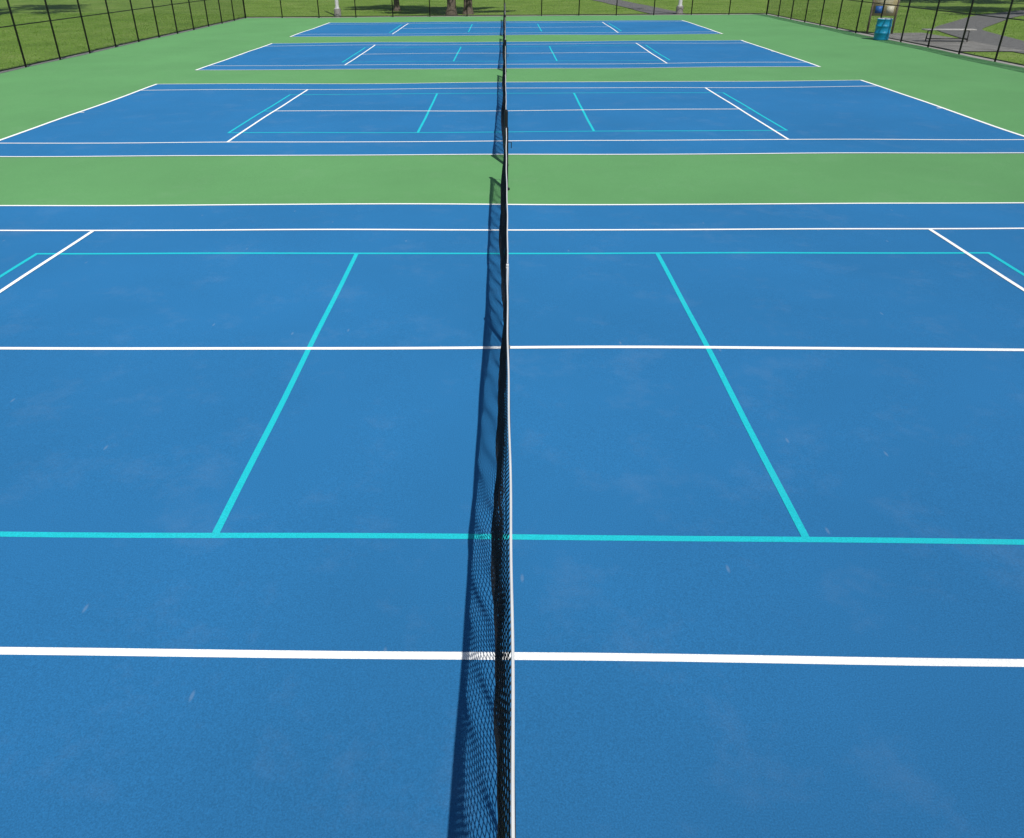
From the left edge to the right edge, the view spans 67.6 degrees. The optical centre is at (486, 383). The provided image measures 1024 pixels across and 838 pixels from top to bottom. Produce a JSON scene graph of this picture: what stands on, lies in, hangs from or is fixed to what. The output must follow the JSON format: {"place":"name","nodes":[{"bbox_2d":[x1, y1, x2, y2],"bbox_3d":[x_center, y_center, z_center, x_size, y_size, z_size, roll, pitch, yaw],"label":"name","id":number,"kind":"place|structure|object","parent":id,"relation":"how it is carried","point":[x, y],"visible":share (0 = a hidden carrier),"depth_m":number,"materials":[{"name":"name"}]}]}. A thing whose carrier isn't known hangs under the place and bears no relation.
{"place":"outdoors","nodes":[
{"label":"outdoors","id":0,"kind":"place"},
{"bbox_2d":[0,202,1023,837],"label":"tennis court","id":1,"kind":"object","parent":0,"point":[768,516],"visible":0.98,"depth_m":5.61,"materials":[{"name":"blue paint"}]},
{"bbox_2d":[491,126,515,837],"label":"tennis net","id":2,"kind":"object","parent":1,"relation":"on","point":[498,557],"visible":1,"depth_m":3.96,"materials":[{"name":"black"}]},
{"bbox_2d":[0,14,1023,204],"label":"court pavement","id":3,"kind":"structure","parent":0,"point":[990,92],"depth_m":15.84,"materials":[{"name":"green paint"}]},
{"bbox_2d":[290,20,722,36],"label":"tennis court","id":4,"kind":"object","parent":3,"relation":"on","point":[609,27],"visible":0.99,"depth_m":45.82,"materials":[{"name":"blue plastic"}]},
{"bbox_2d":[503,3,505,28],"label":"tennis net","id":5,"kind":"object","parent":4,"relation":"on","point":[504,15],"visible":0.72,"depth_m":47.94,"materials":[{"name":"black fabric"}]},
{"bbox_2d":[196,40,820,69],"bbox_3d":[0.804,-14.619,33.763,23.776,0.044,10.978,0,29,1],"label":"tennis court","id":6,"kind":"object","parent":3,"relation":"on","point":[520,55],"visible":0.99,"depth_m":32.79,"materials":[{"name":"blue paint"}]},
{"bbox_2d":[502,17,506,71],"bbox_3d":[0.794,-15.078,33.519,0.207,1.108,12.958,0,29,1],"label":"tennis net","id":7,"kind":"object","parent":6,"relation":"on","point":[504,36],"visible":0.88,"depth_m":33.94,"materials":[{"name":"black fabric"}]},
{"bbox_2d":[0,80,1023,156],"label":"tennis court","id":8,"kind":"object","parent":3,"relation":"on","point":[627,118],"visible":0.98,"depth_m":19.38,"materials":[{"name":"blue paint"}]},
{"bbox_2d":[501,45,508,165],"bbox_3d":[0.498,-7.941,20.682,0.207,1.108,12.958,0,29,1],"label":"tennis net","id":9,"kind":"object","parent":8,"relation":"on","point":[504,117],"visible":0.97,"depth_m":17.27,"materials":[{"name":"black fabric"}]},
{"bbox_2d":[873,18,892,39],"bbox_3d":[19.551,-17.512,37.696,0.732,0.972,0.732,0,29,1],"label":"trash barrel","id":10,"kind":"object","parent":3,"relation":"on","point":[883,28],"visible":1,"depth_m":37.47,"materials":[{"name":"blue plastic"}]},
{"bbox_2d":[0,0,1023,69],"bbox_3d":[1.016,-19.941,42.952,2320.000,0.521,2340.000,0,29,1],"label":"grass ground","id":11,"kind":"structure","parent":0,"point":[746,5],"depth_m":61.87,"materials":[{"name":"green plant"}]},
{"bbox_2d":[334,0,340,15],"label":"light pole","id":12,"kind":"object","parent":11,"relation":"on","point":[337,10],"visible":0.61,"depth_m":57.27,"materials":[{"name":"concrete"}]},
{"bbox_2d":[393,0,400,10],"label":"deciduous tree","id":13,"kind":"object","parent":11,"relation":"on","point":[396,2],"visible":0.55,"depth_m":63.45,"materials":[{"name":"brown plant"}]},
{"bbox_2d":[445,0,457,14],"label":"deciduous tree","id":14,"kind":"object","parent":11,"relation":"on","point":[449,12],"visible":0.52,"depth_m":58.07,"materials":[{"name":"brown plant"}]},
{"bbox_2d":[462,0,473,14],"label":"deciduous tree","id":15,"kind":"object","parent":11,"relation":"on","point":[470,9],"visible":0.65,"depth_m":58.78,"materials":[{"name":"brown plant"}]},
{"bbox_2d":[244,0,767,17],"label":"chain link fence","id":16,"kind":"object","parent":11,"relation":"on","point":[369,5],"visible":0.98,"depth_m":55.89,"materials":[{"name":"black metal"}]},
{"bbox_2d":[676,1,683,13],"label":"light pole","id":17,"kind":"object","parent":11,"relation":"on","point":[679,8],"visible":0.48,"depth_m":56.60,"materials":[{"name":"concrete"}]},
{"bbox_2d":[766,0,1023,65],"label":"chain link fence","id":18,"kind":"object","parent":11,"relation":"on","point":[933,23],"visible":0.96,"depth_m":34.62,"materials":[{"name":"black metal"}]},
{"bbox_2d":[869,33,1023,50],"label":"concrete pad","id":19,"kind":"object","parent":11,"relation":"on","point":[949,42],"visible":0.64,"depth_m":36.06,"materials":[{"name":"grey concrete"}]},
{"bbox_2d":[866,0,899,33],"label":"information board","id":20,"kind":"object","parent":19,"relation":"on","point":[872,11],"visible":0.66,"depth_m":40.55,"materials":[{"name":"brown"}]},
{"bbox_2d":[922,29,976,41],"bbox_3d":[22.075,-16.706,36.599,2.300,0.545,0.540,3,29,6],"label":"park bench","id":21,"kind":"object","parent":19,"relation":"on","point":[969,30],"visible":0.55,"depth_m":36.37,"materials":[{"name":"grey wood"}]},
{"bbox_2d":[0,14,1023,73],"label":"concrete apron","id":22,"kind":"object","parent":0,"point":[483,16],"visible":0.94,"depth_m":46.20,"materials":[{"name":"grey concrete"}]},
{"bbox_2d":[0,0,245,71],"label":"chain link fence","id":23,"kind":"object","parent":22,"relation":"on","point":[109,20],"visible":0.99,"depth_m":36.15,"materials":[{"name":"black metal"}]},
{"bbox_2d":[595,0,685,13],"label":"asphalt path","id":24,"kind":"structure","parent":0,"point":[648,9],"depth_m":63.54,"materials":[{"name":"grey asphalt"}]},
{"bbox_2d":[935,10,1023,52],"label":"asphalt path","id":25,"kind":"structure","parent":0,"point":[988,23],"depth_m":42.35,"materials":[{"name":"grey asphalt"}]}
]}

